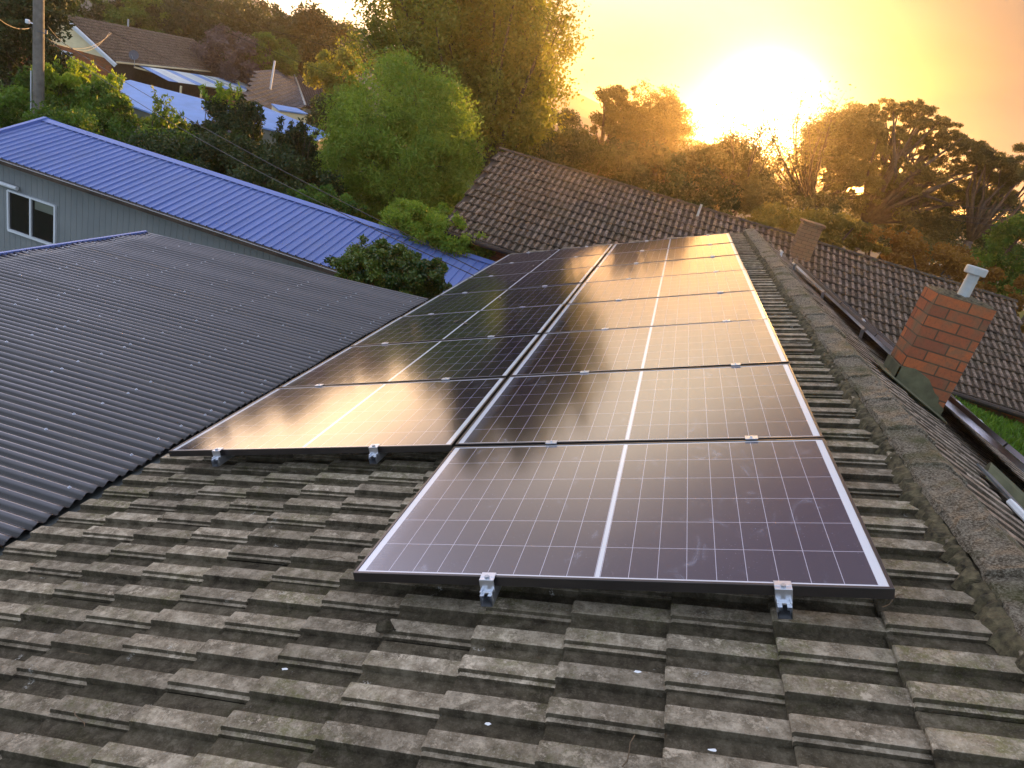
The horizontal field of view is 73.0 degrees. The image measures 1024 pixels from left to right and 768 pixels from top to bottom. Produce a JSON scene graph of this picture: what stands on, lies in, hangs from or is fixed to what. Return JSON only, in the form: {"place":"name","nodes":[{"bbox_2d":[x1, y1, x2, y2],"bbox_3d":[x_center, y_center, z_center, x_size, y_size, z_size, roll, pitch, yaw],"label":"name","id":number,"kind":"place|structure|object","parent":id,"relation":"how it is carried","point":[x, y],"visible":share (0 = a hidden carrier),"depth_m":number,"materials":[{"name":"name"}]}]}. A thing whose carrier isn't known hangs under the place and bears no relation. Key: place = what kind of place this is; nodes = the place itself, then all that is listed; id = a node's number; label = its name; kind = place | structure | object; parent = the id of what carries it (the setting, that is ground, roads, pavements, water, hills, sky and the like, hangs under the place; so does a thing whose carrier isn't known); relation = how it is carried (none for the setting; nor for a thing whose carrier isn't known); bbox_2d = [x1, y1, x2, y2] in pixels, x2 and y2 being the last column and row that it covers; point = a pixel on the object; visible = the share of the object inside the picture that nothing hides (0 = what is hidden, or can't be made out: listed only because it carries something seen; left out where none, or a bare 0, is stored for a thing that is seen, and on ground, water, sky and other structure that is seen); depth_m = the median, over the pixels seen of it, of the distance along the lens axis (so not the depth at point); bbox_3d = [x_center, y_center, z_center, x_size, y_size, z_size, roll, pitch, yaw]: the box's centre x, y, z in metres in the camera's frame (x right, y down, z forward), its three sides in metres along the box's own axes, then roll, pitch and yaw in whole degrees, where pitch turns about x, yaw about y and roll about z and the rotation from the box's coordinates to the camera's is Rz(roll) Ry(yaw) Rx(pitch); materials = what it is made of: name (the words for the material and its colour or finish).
{"place":"outdoors","nodes":[
{"label":"outdoors","id":0,"kind":"place"},
{"bbox_2d":[0,230,427,555],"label":"patio roof","id":1,"kind":"structure","parent":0,"point":[123,356],"depth_m":5.89,"materials":[{"name":"grey metal"}]},
{"bbox_2d":[164,3,370,86],"bbox_3d":[-9.508,-13.997,29.110,9.279,1.054,0.017,3,25,-30],"label":"power wire","id":2,"kind":"object","parent":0,"point":[255,44],"visible":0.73,"depth_m":28.50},
{"bbox_2d":[184,0,370,56],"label":"power wire","id":3,"kind":"object","parent":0,"point":[270,29],"visible":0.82,"depth_m":28.72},
{"bbox_2d":[0,38,1023,326],"bbox_3d":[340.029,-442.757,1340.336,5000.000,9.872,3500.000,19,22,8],"label":"ground","id":4,"kind":"structure","parent":0,"point":[470,182],"depth_m":68.30,"materials":[{"name":"green plant"}]},
{"bbox_2d":[25,0,47,113],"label":"utility pole","id":5,"kind":"object","parent":4,"relation":"on","point":[37,84],"visible":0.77,"depth_m":20.78,"materials":[{"name":"grey wood"}]},
{"bbox_2d":[46,38,473,275],"bbox_3d":[-7.150,-5.721,14.682,0.012,0.452,19.648,-8,32,-46],"label":"power wire","id":6,"kind":"object","parent":5,"relation":"attached to","point":[282,183],"visible":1,"depth_m":11.63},
{"bbox_2d":[46,31,478,270],"bbox_3d":[-7.079,-5.934,14.755,19.476,0.479,0.012,32,27,36],"label":"power wire","id":7,"kind":"object","parent":5,"relation":"attached to","point":[290,174],"visible":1,"depth_m":11.77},
{"bbox_2d":[0,0,82,128],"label":"dark tree","id":8,"kind":"object","parent":4,"relation":"on","point":[17,13],"visible":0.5,"depth_m":27.62,"materials":[{"name":"green plant"}]},
{"bbox_2d":[0,64,112,127],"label":"green shrub","id":9,"kind":"object","parent":4,"relation":"on","point":[15,97],"visible":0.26,"depth_m":21.68,"materials":[{"name":"green plant"}]},
{"bbox_2d":[85,59,126,92],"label":"leafy shoots","id":10,"kind":"object","parent":9,"relation":"attached to","point":[110,76],"visible":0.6,"depth_m":22.43,"materials":[{"name":"green plant"}]},
{"bbox_2d":[9,0,109,21],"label":"dark tree","id":11,"kind":"object","parent":4,"relation":"on","point":[89,14],"visible":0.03,"depth_m":64.30,"materials":[{"name":"green plant"}]},
{"bbox_2d":[31,60,133,111],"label":"bright shrub","id":12,"kind":"object","parent":4,"relation":"on","point":[68,79],"visible":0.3,"depth_m":22.00,"materials":[{"name":"green plant"}]},
{"bbox_2d":[52,55,81,106],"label":"leafy shoots","id":13,"kind":"object","parent":12,"relation":"attached to","point":[74,65],"visible":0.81,"depth_m":22.29,"materials":[{"name":"green plant"}]},
{"bbox_2d":[72,76,134,136],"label":"green shrub","id":14,"kind":"object","parent":4,"relation":"on","point":[108,94],"visible":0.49,"depth_m":21.27,"materials":[{"name":"green plant"}]},
{"bbox_2d":[21,100,201,164],"bbox_3d":[-11.881,-6.236,20.931,4.696,3.933,5.504,10,22,-14],"label":"hedge","id":15,"kind":"object","parent":4,"relation":"on","point":[85,119],"visible":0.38,"depth_m":19.77,"materials":[{"name":"green plant"}]},
{"bbox_2d":[19,15,222,79],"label":"gabled house","id":16,"kind":"structure","parent":4,"relation":"on","point":[113,49],"depth_m":51.33,"materials":[{"name":"tile"}]},
{"bbox_2d":[129,50,138,66],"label":"satellite dish","id":17,"kind":"object","parent":16,"relation":"on","point":[134,55],"visible":1,"depth_m":49.85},
{"bbox_2d":[111,63,247,105],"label":"verandah","id":18,"kind":"object","parent":16,"relation":"attached to","point":[187,82],"visible":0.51,"depth_m":54.66,"materials":[{"name":"metal"}]},
{"bbox_2d":[66,0,183,34],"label":"gold rimmed tree","id":19,"kind":"object","parent":4,"relation":"on","point":[132,11],"visible":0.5,"depth_m":64.09,"materials":[{"name":"green plant"}]},
{"bbox_2d":[88,0,211,43],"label":"dark tree","id":20,"kind":"object","parent":4,"relation":"on","point":[152,11],"visible":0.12,"depth_m":67.11,"materials":[{"name":"green plant"}]},
{"bbox_2d":[123,114,223,173],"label":"hedge","id":21,"kind":"object","parent":4,"relation":"on","point":[184,124],"visible":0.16,"depth_m":22.84,"materials":[{"name":"green plant"}]},
{"bbox_2d":[150,84,184,129],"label":"leafy shoots","id":22,"kind":"object","parent":21,"relation":"on","point":[159,107],"visible":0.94,"depth_m":22.42,"materials":[{"name":"green plant"}]},
{"bbox_2d":[119,80,228,126],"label":"garden shed","id":23,"kind":"structure","parent":4,"relation":"on","point":[189,106],"depth_m":33.57,"materials":[{"name":"metal"}]},
{"bbox_2d":[145,0,279,74],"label":"dark tree","id":24,"kind":"object","parent":4,"relation":"on","point":[233,23],"visible":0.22,"depth_m":69.74,"materials":[{"name":"green plant"}]},
{"bbox_2d":[187,95,265,175],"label":"dark shrub","id":25,"kind":"object","parent":4,"relation":"on","point":[232,118],"visible":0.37,"depth_m":22.43,"materials":[{"name":"green plant"}]},
{"bbox_2d":[198,80,242,136],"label":"leafy shoots","id":26,"kind":"object","parent":25,"relation":"attached to","point":[220,90],"visible":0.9,"depth_m":22.40,"materials":[{"name":"green plant"}]},
{"bbox_2d":[238,95,265,168],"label":"leafy shoots","id":27,"kind":"object","parent":25,"relation":"attached to","point":[250,108],"visible":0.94,"depth_m":22.50,"materials":[{"name":"green plant"}]},
{"bbox_2d":[187,23,272,99],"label":"purple tree","id":28,"kind":"object","parent":4,"relation":"on","point":[235,69],"visible":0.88,"depth_m":62.01,"materials":[{"name":"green plant"}]},
{"bbox_2d":[118,125,347,206],"bbox_3d":[-8.633,-5.645,21.351,6.554,4.224,5.903,3,25,-29],"label":"hedge","id":29,"kind":"object","parent":4,"relation":"on","point":[174,146],"visible":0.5,"depth_m":20.32,"materials":[{"name":"green plant"}]},
{"bbox_2d":[0,117,494,291],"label":"metal clad building","id":30,"kind":"structure","parent":4,"relation":"on","point":[60,182],"depth_m":15.54,"materials":[{"name":"blue metal"}]},
{"bbox_2d":[6,189,56,244],"bbox_3d":[-10.999,-3.798,15.845,1.306,0.972,0.080,19,22,8],"label":"window","id":31,"kind":"structure","parent":30,"relation":"in","point":[29,217],"depth_m":15.85,"materials":[{"name":"glass"}]},
{"bbox_2d":[204,0,332,59],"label":"dark tree","id":32,"kind":"object","parent":4,"relation":"on","point":[264,7],"visible":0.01,"depth_m":83.79,"materials":[{"name":"green plant"}]},
{"bbox_2d":[247,31,301,76],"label":"round bush","id":33,"kind":"object","parent":4,"relation":"on","point":[284,65],"visible":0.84,"depth_m":63.46,"materials":[{"name":"green plant"}]},
{"bbox_2d":[271,103,307,122],"bbox_3d":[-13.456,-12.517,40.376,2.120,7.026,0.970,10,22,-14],"label":"carport","id":34,"kind":"object","parent":4,"relation":"on","point":[293,113],"visible":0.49,"depth_m":39.05,"materials":[{"name":"metal"}]},
{"bbox_2d":[255,105,328,149],"bbox_3d":[-12.595,-10.309,35.735,5.536,6.954,2.909,24,23,20],"label":"lean to","id":35,"kind":"object","parent":4,"relation":"on","point":[271,120],"visible":0.08,"depth_m":34.61,"materials":[{"name":"metal"}]},
{"bbox_2d":[250,128,338,190],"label":"dark shrub","id":36,"kind":"object","parent":4,"relation":"on","point":[280,137],"visible":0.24,"depth_m":22.63,"materials":[{"name":"green plant"}]},
{"bbox_2d":[273,116,319,184],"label":"leafy shoots","id":37,"kind":"object","parent":36,"relation":"attached to","point":[301,127],"visible":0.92,"depth_m":22.49,"materials":[{"name":"green plant"}]},
{"bbox_2d":[227,61,369,167],"bbox_3d":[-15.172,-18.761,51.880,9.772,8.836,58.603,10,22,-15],"label":"hipped house","id":38,"kind":"structure","parent":4,"relation":"on","point":[275,85],"depth_m":54.19,"materials":[{"name":"terracotta tile"},{"name":"galvanised steel"}]},
{"bbox_2d":[112,32,306,109],"bbox_3d":[-14.048,-15.132,34.239,0.019,1.995,14.045,21,22,12],"label":"power wire","id":39,"kind":"object","parent":38,"relation":"on","point":[199,73],"visible":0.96,"depth_m":31.99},
{"bbox_2d":[236,0,375,109],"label":"dark tree","id":40,"kind":"object","parent":4,"relation":"on","point":[317,24],"visible":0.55,"depth_m":70.07,"materials":[{"name":"green plant"}]},
{"bbox_2d":[287,183,367,214],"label":"bush","id":41,"kind":"object","parent":4,"relation":"on","point":[332,202],"visible":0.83,"depth_m":17.42,"materials":[{"name":"green plant"}]},
{"bbox_2d":[303,93,356,144],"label":"dark shrub","id":42,"kind":"object","parent":4,"relation":"on","point":[312,114],"visible":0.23,"depth_m":35.78,"materials":[{"name":"green plant"}]},
{"bbox_2d":[302,46,366,120],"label":"tree","id":43,"kind":"object","parent":4,"relation":"on","point":[335,66],"visible":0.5,"depth_m":44.90,"materials":[{"name":"green plant"}]},
{"bbox_2d":[323,234,451,300],"bbox_3d":[-2.429,-0.141,11.561,2.156,4.761,1.692,19,22,8],"label":"glossy bush","id":44,"kind":"object","parent":4,"relation":"on","point":[385,264],"visible":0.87,"depth_m":10.39,"materials":[{"name":"green plant"}]},
{"bbox_2d":[307,44,492,224],"bbox_3d":[-3.775,-6.856,22.794,5.962,7.802,5.911,19,22,8],"label":"round tree","id":45,"kind":"object","parent":4,"relation":"on","point":[389,167],"visible":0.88,"depth_m":21.16,"materials":[{"name":"green plant"}]},
{"bbox_2d":[378,197,494,260],"bbox_3d":[-2.146,-2.182,16.982,3.142,4.559,2.474,19,22,8],"label":"bright bush","id":46,"kind":"object","parent":4,"relation":"on","point":[417,219],"visible":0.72,"depth_m":15.71,"materials":[{"name":"green plant"}]},
{"bbox_2d":[319,0,593,176],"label":"tall tree","id":47,"kind":"object","parent":4,"relation":"on","point":[497,55],"visible":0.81,"depth_m":29.26,"materials":[{"name":"green plant"}]},
{"bbox_2d":[0,228,1023,767],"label":"brick house","id":48,"kind":"structure","parent":4,"relation":"on","point":[204,612],"depth_m":2.25,"materials":[{"name":"tile"}]},
{"bbox_2d":[211,252,527,466],"bbox_3d":[-0.671,-0.832,7.593,0.119,0.137,8.173,19,22,8],"label":"mounting rail","id":49,"kind":"object","parent":48,"relation":"attached to","point":[218,460],"visible":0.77,"depth_m":3.85,"materials":[{"name":"metal"}]},
{"bbox_2d":[401,283,581,316],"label":"solar panel","id":50,"kind":"object","parent":49,"relation":"attached to","point":[509,298],"visible":0.85,"depth_m":7.40,"materials":[{"name":"glass"}]},
{"bbox_2d":[469,254,604,277],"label":"solar panel","id":51,"kind":"object","parent":49,"relation":"attached to","point":[545,265],"visible":0.89,"depth_m":9.54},
{"bbox_2d":[375,618,395,632],"bbox_3d":[-0.420,0.811,2.309,0.070,0.064,0.048,19,22,8],"label":"stone","id":52,"kind":"object","parent":48,"relation":"on","point":[385,626],"visible":1,"depth_m":2.30,"materials":[{"name":"stone"}]},
{"bbox_2d":[368,246,587,463],"bbox_3d":[0.254,-0.875,7.341,0.119,0.137,8.173,19,22,8],"label":"mounting rail","id":53,"kind":"object","parent":48,"relation":"attached to","point":[375,457],"visible":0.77,"depth_m":3.60,"materials":[{"name":"metal"}]},
{"bbox_2d":[168,377,505,456],"bbox_3d":[-1.000,0.186,4.258,1.722,0.035,1.134,-3,18,15],"label":"solar panel","id":54,"kind":"object","parent":53,"relation":"attached to","point":[430,416],"visible":0.93,"depth_m":4.11,"materials":[{"name":"glass"}]},
{"bbox_2d":[279,334,540,387],"bbox_3d":[-0.727,-0.175,5.320,1.722,0.036,1.134,-3,17,15],"label":"solar panel","id":55,"kind":"object","parent":53,"relation":"on","point":[487,357],"visible":0.89,"depth_m":5.23,"materials":[{"name":"glass"}]},
{"bbox_2d":[351,304,564,345],"bbox_3d":[-0.455,-0.539,6.380,1.722,0.037,1.134,-3,18,15],"label":"solar panel","id":56,"kind":"object","parent":53,"relation":"on","point":[529,320],"visible":0.92,"depth_m":6.30,"materials":[{"name":"glass"}]},
{"bbox_2d":[439,266,594,294],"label":"solar panel","id":57,"kind":"object","parent":53,"relation":"on","point":[539,279],"visible":0.89,"depth_m":8.44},
{"bbox_2d":[491,244,612,264],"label":"solar panel","id":58,"kind":"object","parent":53,"relation":"attached to","point":[563,253],"visible":0.91,"depth_m":10.59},
{"bbox_2d":[479,240,647,606],"bbox_3d":[1.028,-0.738,6.561,0.119,0.137,9.327,19,22,8],"label":"mounting rail","id":59,"kind":"object","parent":48,"relation":"attached to","point":[489,591],"visible":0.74,"depth_m":2.29,"materials":[{"name":"metal"}]},
{"bbox_2d":[353,438,894,598],"bbox_3d":[0.406,0.468,2.738,1.722,0.035,1.134,-3,17,15],"label":"solar panel","id":60,"kind":"object","parent":59,"relation":"attached to","point":[755,517],"visible":1,"depth_m":2.54,"materials":[{"name":"glass"}]},
{"bbox_2d":[510,318,788,375],"bbox_3d":[0.951,-0.256,4.861,1.722,0.036,1.134,-3,18,15],"label":"solar panel","id":61,"kind":"object","parent":59,"relation":"attached to","point":[728,343],"visible":0.92,"depth_m":4.76,"materials":[{"name":"glass"}]},
{"bbox_2d":[544,290,767,332],"bbox_3d":[1.224,-0.613,5.923,1.722,0.037,1.134,-3,18,15],"label":"solar panel","id":62,"kind":"object","parent":59,"relation":"attached to","point":[699,308],"visible":0.91,"depth_m":5.85,"materials":[{"name":"glass"}]},
{"bbox_2d":[567,269,754,303],"bbox_3d":[1.497,-0.975,6.985,1.722,0.037,1.134,-3,18,15],"label":"solar panel","id":63,"kind":"object","parent":59,"relation":"attached to","point":[674,285],"visible":0.93,"depth_m":6.92,"materials":[{"name":"glass"}]},
{"bbox_2d":[597,243,738,266],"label":"solar panel","id":64,"kind":"object","parent":59,"relation":"attached to","point":[693,252],"visible":0.93,"depth_m":9.06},
{"bbox_2d":[607,233,732,253],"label":"solar panel","id":65,"kind":"object","parent":59,"relation":"attached to","point":[675,242],"visible":0.92,"depth_m":10.13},
{"bbox_2d":[622,735,634,766],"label":"twig","id":66,"kind":"object","parent":48,"relation":"on","point":[628,751],"visible":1,"depth_m":1.71,"materials":[{"name":"brown plant"}]},
{"bbox_2d":[707,234,792,618],"bbox_3d":[1.915,-0.779,6.319,0.119,0.137,9.327,19,22,8],"label":"mounting rail","id":67,"kind":"object","parent":48,"relation":"attached to","point":[783,597],"visible":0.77,"depth_m":2.05,"materials":[{"name":"metal"}]},
{"bbox_2d":[455,363,822,446],"bbox_3d":[0.678,0.107,3.800,1.722,0.036,1.134,-2,18,15],"label":"solar panel","id":68,"kind":"object","parent":67,"relation":"on","point":[761,402],"visible":0.92,"depth_m":3.67,"materials":[{"name":"glass"}]},
{"bbox_2d":[585,255,744,281],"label":"solar panel","id":69,"kind":"object","parent":67,"relation":"on","point":[673,267],"visible":0.86,"depth_m":8.02,"materials":[{"name":"glass"}]},
{"bbox_2d":[780,250,1023,471],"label":"gutter","id":70,"kind":"object","parent":48,"relation":"attached to","point":[990,440],"visible":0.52,"depth_m":5.73,"materials":[{"name":"metal"}]},
{"bbox_2d":[792,259,894,344],"bbox_3d":[4.666,-1.067,9.588,1.722,0.036,1.134,37,23,-8],"label":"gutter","id":71,"kind":"object","parent":70,"relation":"attached to","point":[809,274],"visible":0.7,"depth_m":9.62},
{"bbox_2d":[948,400,1020,461],"bbox_3d":[4.695,0.248,7.271,0.137,0.336,7.764,16,22,0],"label":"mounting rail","id":72,"kind":"object","parent":48,"relation":"attached to","point":[979,426],"visible":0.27,"depth_m":6.85,"materials":[{"name":"metal"}]},
{"bbox_2d":[875,334,893,350],"bbox_3d":[4.218,0.247,6.443,1.722,0.035,1.134,37,22,-9],"label":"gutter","id":73,"kind":"object","parent":72,"relation":"attached to","point":[884,342],"visible":0.18,"depth_m":6.63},
{"bbox_2d":[840,303,985,424],"bbox_3d":[4.355,-0.188,7.477,1.722,0.036,1.134,37,23,-8],"label":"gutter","id":74,"kind":"object","parent":72,"relation":"on","point":[871,330],"visible":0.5,"depth_m":7.43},
{"bbox_2d":[948,396,1007,446],"bbox_3d":[4.106,0.693,5.397,1.722,0.036,1.134,36,22,-10],"label":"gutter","id":75,"kind":"object","parent":72,"relation":"attached to","point":[983,426],"visible":0.72,"depth_m":5.04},
{"bbox_2d":[1004,444,1023,463],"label":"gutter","id":76,"kind":"object","parent":72,"relation":"attached to","point":[1014,452],"visible":1,"depth_m":4.62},
{"bbox_2d":[1006,499,1023,520],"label":"plastic conduit","id":77,"kind":"object","parent":48,"relation":"on","point":[1016,508],"visible":1,"depth_m":3.21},
{"bbox_2d":[525,133,550,155],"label":"tree","id":78,"kind":"object","parent":4,"relation":"on","point":[534,144],"visible":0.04,"depth_m":39.73,"materials":[{"name":"green plant"}]},
{"bbox_2d":[532,103,599,169],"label":"broad tree","id":79,"kind":"object","parent":4,"relation":"on","point":[571,120],"visible":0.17,"depth_m":40.61,"materials":[{"name":"green plant"}]},
{"bbox_2d":[536,127,653,189],"bbox_3d":[3.211,-7.398,32.703,5.471,8.428,5.949,19,22,8],"label":"hedge","id":80,"kind":"object","parent":4,"relation":"on","point":[580,146],"visible":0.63,"depth_m":29.84,"materials":[{"name":"green plant"}]},
{"bbox_2d":[588,84,642,146],"bbox_3d":[4.606,-10.434,37.598,3.162,10.958,3.289,19,22,8],"label":"feathery tree","id":81,"kind":"object","parent":4,"relation":"on","point":[605,97],"visible":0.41,"depth_m":35.69,"materials":[{"name":"green plant"}]},
{"bbox_2d":[592,79,704,191],"bbox_3d":[6.118,-9.945,36.695,5.314,11.520,5.032,19,22,8],"label":"gum tree","id":82,"kind":"object","parent":4,"relation":"on","point":[668,127],"visible":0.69,"depth_m":34.23,"materials":[{"name":"orange plant"}]},
{"bbox_2d":[584,135,755,207],"bbox_3d":[6.364,-7.069,33.489,8.097,8.868,7.657,3,25,-30],"label":"hedge","id":83,"kind":"object","parent":4,"relation":"on","point":[657,155],"visible":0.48,"depth_m":30.27,"materials":[{"name":"brown plant"}]},
{"bbox_2d":[645,180,741,217],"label":"hedge","id":84,"kind":"object","parent":4,"relation":"on","point":[685,191],"visible":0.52,"depth_m":23.37,"materials":[{"name":"green plant"}]},
{"bbox_2d":[656,127,784,217],"bbox_3d":[9.496,-7.351,34.380,6.256,10.311,6.064,27,24,25],"label":"shrub mass","id":85,"kind":"object","parent":4,"relation":"on","point":[763,185],"visible":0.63,"depth_m":31.60,"materials":[{"name":"brown plant"}]},
{"bbox_2d":[437,147,1023,422],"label":"neighbour house","id":86,"kind":"structure","parent":4,"relation":"on","point":[512,202],"depth_m":16.63,"materials":[{"name":"tile"}]},
{"bbox_2d":[687,104,790,215],"bbox_3d":[10.157,-8.346,33.260,4.520,10.052,6.408,5,24,-25],"label":"sapling","id":87,"kind":"object","parent":4,"relation":"on","point":[761,131],"visible":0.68,"depth_m":31.01,"materials":[{"name":"orange plant"}]},
{"bbox_2d":[741,200,801,236],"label":"yellow shrub","id":88,"kind":"object","parent":4,"relation":"on","point":[763,212],"visible":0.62,"depth_m":22.17,"materials":[{"name":"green plant"}]},
{"bbox_2d":[757,76,861,208],"bbox_3d":[12.649,-8.388,33.032,5.134,11.566,8.331,10,22,-14],"label":"open tree","id":89,"kind":"object","parent":4,"relation":"on","point":[807,170],"visible":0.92,"depth_m":31.25,"materials":[{"name":"yellow plant"}]},
{"bbox_2d":[742,178,883,245],"bbox_3d":[13.059,-5.159,33.421,5.355,8.915,6.209,-4,29,-40],"label":"shrub mass","id":90,"kind":"object","parent":4,"relation":"on","point":[802,202],"visible":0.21,"depth_m":31.09,"materials":[{"name":"brown plant"}]},
{"bbox_2d":[768,201,891,255],"bbox_3d":[9.465,-2.843,23.816,4.272,6.623,2.512,12,22,-10],"label":"yellow shrub","id":91,"kind":"object","parent":4,"relation":"on","point":[841,222],"visible":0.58,"depth_m":22.34,"materials":[{"name":"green plant"}]},
{"bbox_2d":[802,100,892,209],"bbox_3d":[14.781,-7.075,33.894,4.859,12.871,4.060,19,22,8],"label":"gum tree","id":92,"kind":"object","parent":4,"relation":"on","point":[858,147],"visible":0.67,"depth_m":31.57,"materials":[{"name":"brown plant"}]},
{"bbox_2d":[819,182,982,263],"bbox_3d":[18.666,-5.597,36.260,6.909,10.464,8.254,12,22,-11],"label":"broad tree","id":93,"kind":"object","parent":4,"relation":"on","point":[933,235],"visible":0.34,"depth_m":33.00,"materials":[{"name":"brown plant"}]},
{"bbox_2d":[845,97,996,249],"bbox_3d":[18.235,-6.760,34.446,7.991,13.660,4.369,19,22,8],"label":"gum tree","id":94,"kind":"object","parent":4,"relation":"on","point":[920,172],"visible":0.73,"depth_m":32.18,"materials":[{"name":"brown plant"}]},
{"bbox_2d":[853,225,1007,294],"bbox_3d":[12.848,-1.624,23.025,5.093,6.751,3.647,19,22,8],"label":"rust shrub","id":95,"kind":"object","parent":4,"relation":"on","point":[954,258],"visible":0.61,"depth_m":21.52,"materials":[{"name":"brown plant"}]},
{"bbox_2d":[923,183,1023,278],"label":"broad tree","id":96,"kind":"object","parent":4,"relation":"on","point":[980,241],"visible":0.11,"depth_m":34.24,"materials":[{"name":"green plant"}]},
{"bbox_2d":[946,140,1023,279],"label":"gum tree","id":97,"kind":"object","parent":4,"relation":"on","point":[1008,178],"visible":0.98,"depth_m":31.00,"materials":[{"name":"green plant"}]},
{"bbox_2d":[969,209,1023,298],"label":"green shrub","id":98,"kind":"object","parent":4,"relation":"on","point":[998,237],"visible":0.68,"depth_m":22.19,"materials":[{"name":"green plant"}]},
{"bbox_2d":[1004,274,1023,332],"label":"rust shrub","id":99,"kind":"object","parent":4,"relation":"on","point":[1018,283],"visible":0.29,"depth_m":20.10,"materials":[{"name":"brown plant"}]},
{"bbox_2d":[219,0,849,192],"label":"hills","id":100,"kind":"structure","parent":0,"point":[586,107],"depth_m":198.51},
{"bbox_2d":[79,0,1023,310],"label":"hills","id":101,"kind":"structure","parent":0,"point":[583,122],"depth_m":106.88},
{"bbox_2d":[264,0,1023,217],"label":"sky","id":102,"kind":"structure","parent":0,"point":[964,58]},
{"bbox_2d":[942,204,1022,210],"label":"power wire","id":103,"kind":"object","parent":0,"point":[983,208],"visible":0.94,"depth_m":22.84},
{"bbox_2d":[952,394,1023,460],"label":"lawn","id":104,"kind":"structure","parent":0,"point":[994,422],"depth_m":13.02,"materials":[{"name":"green plant"}]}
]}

